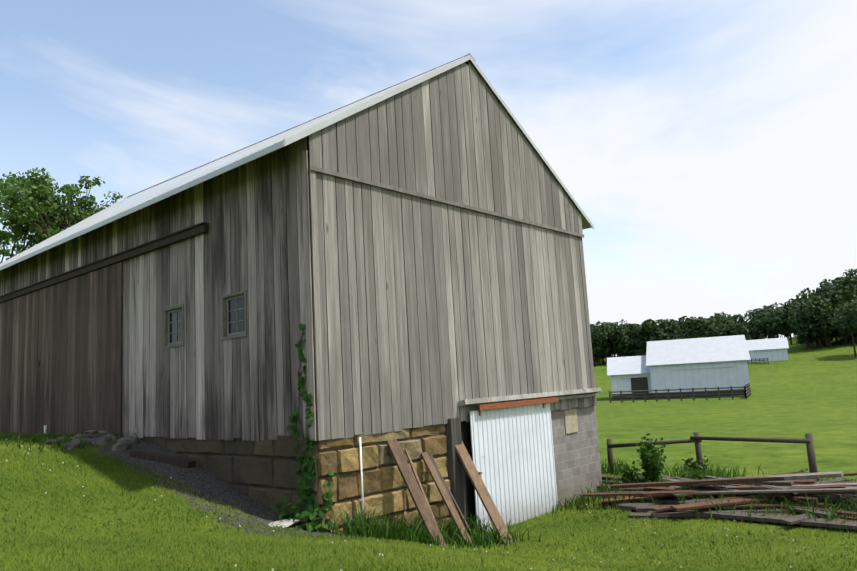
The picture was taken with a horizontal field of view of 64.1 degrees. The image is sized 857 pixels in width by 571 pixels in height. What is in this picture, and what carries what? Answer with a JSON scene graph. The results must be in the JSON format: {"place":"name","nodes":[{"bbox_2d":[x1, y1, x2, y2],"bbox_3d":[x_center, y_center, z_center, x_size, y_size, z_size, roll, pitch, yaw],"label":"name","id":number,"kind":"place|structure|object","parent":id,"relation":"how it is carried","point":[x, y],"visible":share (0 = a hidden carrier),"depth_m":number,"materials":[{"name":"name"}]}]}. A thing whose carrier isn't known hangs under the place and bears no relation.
{"place":"outdoors","nodes":[
{"label":"outdoors","id":0,"kind":"place"},
{"bbox_2d":[0,167,122,246],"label":"tree","id":1,"kind":"object","parent":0,"point":[30,187],"depth_m":52.39,"materials":[{"name":"green plant"}]},
{"bbox_2d":[0,336,856,570],"bbox_3d":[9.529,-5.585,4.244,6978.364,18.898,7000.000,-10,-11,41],"label":"ground","id":2,"kind":"structure","parent":0,"point":[801,391],"depth_m":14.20,"materials":[{"name":"green plant"}]},
{"bbox_2d":[0,197,34,262],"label":"tree","id":3,"kind":"object","parent":2,"relation":"on","point":[23,249],"visible":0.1,"depth_m":58.27,"materials":[{"name":"green plant"}]},
{"bbox_2d":[0,195,64,262],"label":"tree leaves","id":4,"kind":"object","parent":3,"relation":"on","point":[18,247],"visible":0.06,"depth_m":61.53,"materials":[{"name":"green plant"}]},
{"bbox_2d":[45,430,137,450],"bbox_3d":[-7.194,3.258,14.366,2.872,0.425,1.567,-10,-11,41],"label":"rock pile","id":5,"kind":"object","parent":2,"relation":"on","point":[121,444],"visible":0.67,"depth_m":13.97,"materials":[{"name":"grey stone"}]},
{"bbox_2d":[130,450,195,467],"bbox_3d":[-5.034,3.280,12.956,1.293,0.328,0.241,-5,-8,15],"label":"timber","id":6,"kind":"object","parent":2,"relation":"on","point":[171,460],"visible":1,"depth_m":12.87,"materials":[{"name":"grey wood"}]},
{"bbox_2d":[269,518,300,527],"bbox_3d":[-2.284,3.702,10.648,0.386,0.068,0.830,-10,-11,41],"label":"flat stone","id":7,"kind":"object","parent":2,"relation":"on","point":[287,523],"visible":0.53,"depth_m":10.60,"materials":[{"name":"white stone"}]},
{"bbox_2d":[121,424,452,533],"bbox_3d":[-4.115,4.214,13.086,8.643,2.820,3.016,-6,-9,19],"label":"foundation","id":8,"kind":"object","parent":2,"relation":"on","point":[262,472],"visible":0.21,"depth_m":11.78,"materials":[{"name":"stone"}]},
{"bbox_2d":[0,60,596,440],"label":"barn wall","id":9,"kind":"structure","parent":8,"relation":"on","point":[444,252],"depth_m":13.77,"materials":[{"name":"grey wood"}]},
{"bbox_2d":[0,53,593,270],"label":"barn roof","id":10,"kind":"structure","parent":9,"relation":"on","point":[142,199],"depth_m":15.81,"materials":[{"name":"grey metal"}]},
{"bbox_2d":[359,437,363,516],"bbox_3d":[-1.101,3.347,11.343,0.034,1.628,0.032,-10,-11,41],"label":"pvc pipe","id":11,"kind":"object","parent":8,"relation":"attached to","point":[361,475],"visible":0.62,"depth_m":11.36,"materials":[{"name":"white plastic"}]},
{"bbox_2d":[445,418,466,532],"bbox_3d":[0.537,3.925,13.159,0.160,2.700,0.300,-10,-11,41],"label":"door jamb","id":12,"kind":"structure","parent":8,"relation":"attached to","point":[454,462],"depth_m":13.15,"materials":[{"name":"grey wood"}]},
{"bbox_2d":[272,323,333,532],"bbox_3d":[-2.120,2.262,10.950,1.061,3.340,0.605,-6,-9,19],"label":"ivy","id":13,"kind":"object","parent":2,"relation":"on","point":[305,493],"depth_m":10.88,"materials":[{"name":"green plant"}]},
{"bbox_2d":[167,61,467,432],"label":"trim","id":14,"kind":"structure","parent":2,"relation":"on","point":[466,62],"depth_m":11.46,"materials":[{"name":"grey wood"}]},
{"bbox_2d":[0,222,208,302],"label":"rail door","id":15,"kind":"structure","parent":14,"relation":"attached to","point":[174,237],"depth_m":15.76,"materials":[{"name":"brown wood"}]},
{"bbox_2d":[164,304,183,347],"bbox_3d":[-5.177,0.848,14.039,0.820,0.860,0.132,-10,-11,41],"label":"window","id":16,"kind":"structure","parent":14,"relation":"attached to","point":[173,327],"depth_m":14.10,"materials":[{"name":"grey glass"}]},
{"bbox_2d":[222,290,246,339],"bbox_3d":[-3.533,0.552,12.607,0.820,0.860,0.132,-10,-11,41],"label":"window","id":17,"kind":"structure","parent":14,"relation":"attached to","point":[234,315],"depth_m":12.65,"materials":[{"name":"grey glass"}]},
{"bbox_2d":[460,421,475,526],"bbox_3d":[1.702,4.122,14.640,0.120,2.850,3.500,-10,-11,41],"label":"door post","id":18,"kind":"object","parent":14,"relation":"attached to","point":[468,484],"depth_m":13.58,"materials":[{"name":"black wood"}]},
{"bbox_2d":[458,387,601,415],"bbox_3d":[2.521,2.618,15.561,0.219,0.353,5.650,-10,-11,41],"label":"door header","id":19,"kind":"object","parent":14,"relation":"attached to","point":[486,403],"depth_m":14.96},
{"bbox_2d":[469,403,557,531],"bbox_3d":[1.890,3.861,14.583,0.040,2.520,2.988,-10,-11,41],"label":"metal door","id":20,"kind":"structure","parent":19,"relation":"attached to","point":[513,460],"depth_m":14.54,"materials":[{"name":"white metal"}]},
{"bbox_2d":[6,437,736,570],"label":"clover","id":21,"kind":"object","parent":2,"relation":"on","point":[240,525],"visible":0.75,"depth_m":10.53,"materials":[{"name":"green plant"}]},
{"bbox_2d":[1,429,856,549],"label":"weeds","id":22,"kind":"object","parent":2,"relation":"on","point":[479,536],"visible":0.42,"depth_m":12.70,"materials":[{"name":"green plant"}]},
{"bbox_2d":[19,435,847,570],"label":"clover","id":23,"kind":"object","parent":2,"relation":"on","point":[615,529],"visible":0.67,"depth_m":11.04,"materials":[{"name":"green plant"}]},
{"bbox_2d":[386,439,512,545],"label":"leaning boards","id":24,"kind":"object","parent":2,"relation":"on","point":[417,493],"visible":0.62,"depth_m":12.19,"materials":[{"name":"brown wood"}]},
{"bbox_2d":[551,405,601,506],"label":"block wall","id":25,"kind":"structure","parent":2,"relation":"on","point":[577,462],"depth_m":16.75,"materials":[{"name":"grey concrete"}]},
{"bbox_2d":[564,409,577,433],"bbox_3d":[3.493,3.325,16.770,0.030,0.560,0.580,-10,-11,41],"label":"wall panel","id":26,"kind":"object","parent":25,"relation":"attached to","point":[570,421],"visible":0.93,"depth_m":16.74,"materials":[{"name":"beige wood"}]},
{"bbox_2d":[611,374,651,399],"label":"white shed walls","id":27,"kind":"structure","parent":2,"relation":"on","point":[635,382],"depth_m":89.12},
{"bbox_2d":[607,355,649,375],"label":"shed roof","id":28,"kind":"structure","parent":27,"relation":"on","point":[630,365],"depth_m":91.31,"materials":[{"name":"white metal"}]},
{"bbox_2d":[609,358,768,402],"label":"paddock fence","id":29,"kind":"object","parent":2,"relation":"on","point":[747,391],"visible":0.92,"depth_m":78.95,"materials":[{"name":"grey"}]},
{"bbox_2d":[649,360,750,398],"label":"white barn walls","id":30,"kind":"structure","parent":2,"relation":"on","point":[709,375],"depth_m":85.46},
{"bbox_2d":[646,335,750,365],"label":"outbuilding roof","id":31,"kind":"structure","parent":30,"relation":"on","point":[702,350],"depth_m":88.35,"materials":[{"name":"white metal"}]},
{"bbox_2d":[616,433,807,483],"bbox_3d":[7.241,4.341,17.052,3.933,1.491,3.595,-10,-11,41],"label":"bush","id":32,"kind":"object","parent":2,"relation":"on","point":[647,458],"depth_m":16.96,"materials":[{"name":"green plant"}]},
{"bbox_2d":[606,432,818,480],"bbox_3d":[7.425,4.700,18.555,0.616,1.502,6.017,3,-10,-38],"label":"fence","id":33,"kind":"object","parent":2,"relation":"on","point":[696,438],"visible":0.71,"depth_m":18.21,"materials":[{"name":"brown wood"}]},
{"bbox_2d":[582,471,856,529],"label":"lumber pile","id":34,"kind":"object","parent":2,"relation":"on","point":[791,484],"visible":0.77,"depth_m":14.18,"materials":[{"name":"brown wood"}]},
{"bbox_2d":[748,349,787,362],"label":"white barn walls","id":35,"kind":"structure","parent":2,"relation":"on","point":[776,354],"depth_m":156.60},
{"bbox_2d":[746,337,788,350],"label":"shed roof","id":36,"kind":"structure","parent":35,"relation":"on","point":[768,344],"depth_m":159.00,"materials":[{"name":"white metal"}]},
{"bbox_2d":[0,0,856,356],"label":"sky","id":37,"kind":"structure","parent":0,"point":[708,148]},
{"bbox_2d":[590,269,856,365],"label":"tree","id":38,"kind":"object","parent":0,"point":[828,309],"depth_m":183.49,"materials":[{"name":"green plant"}]}
]}

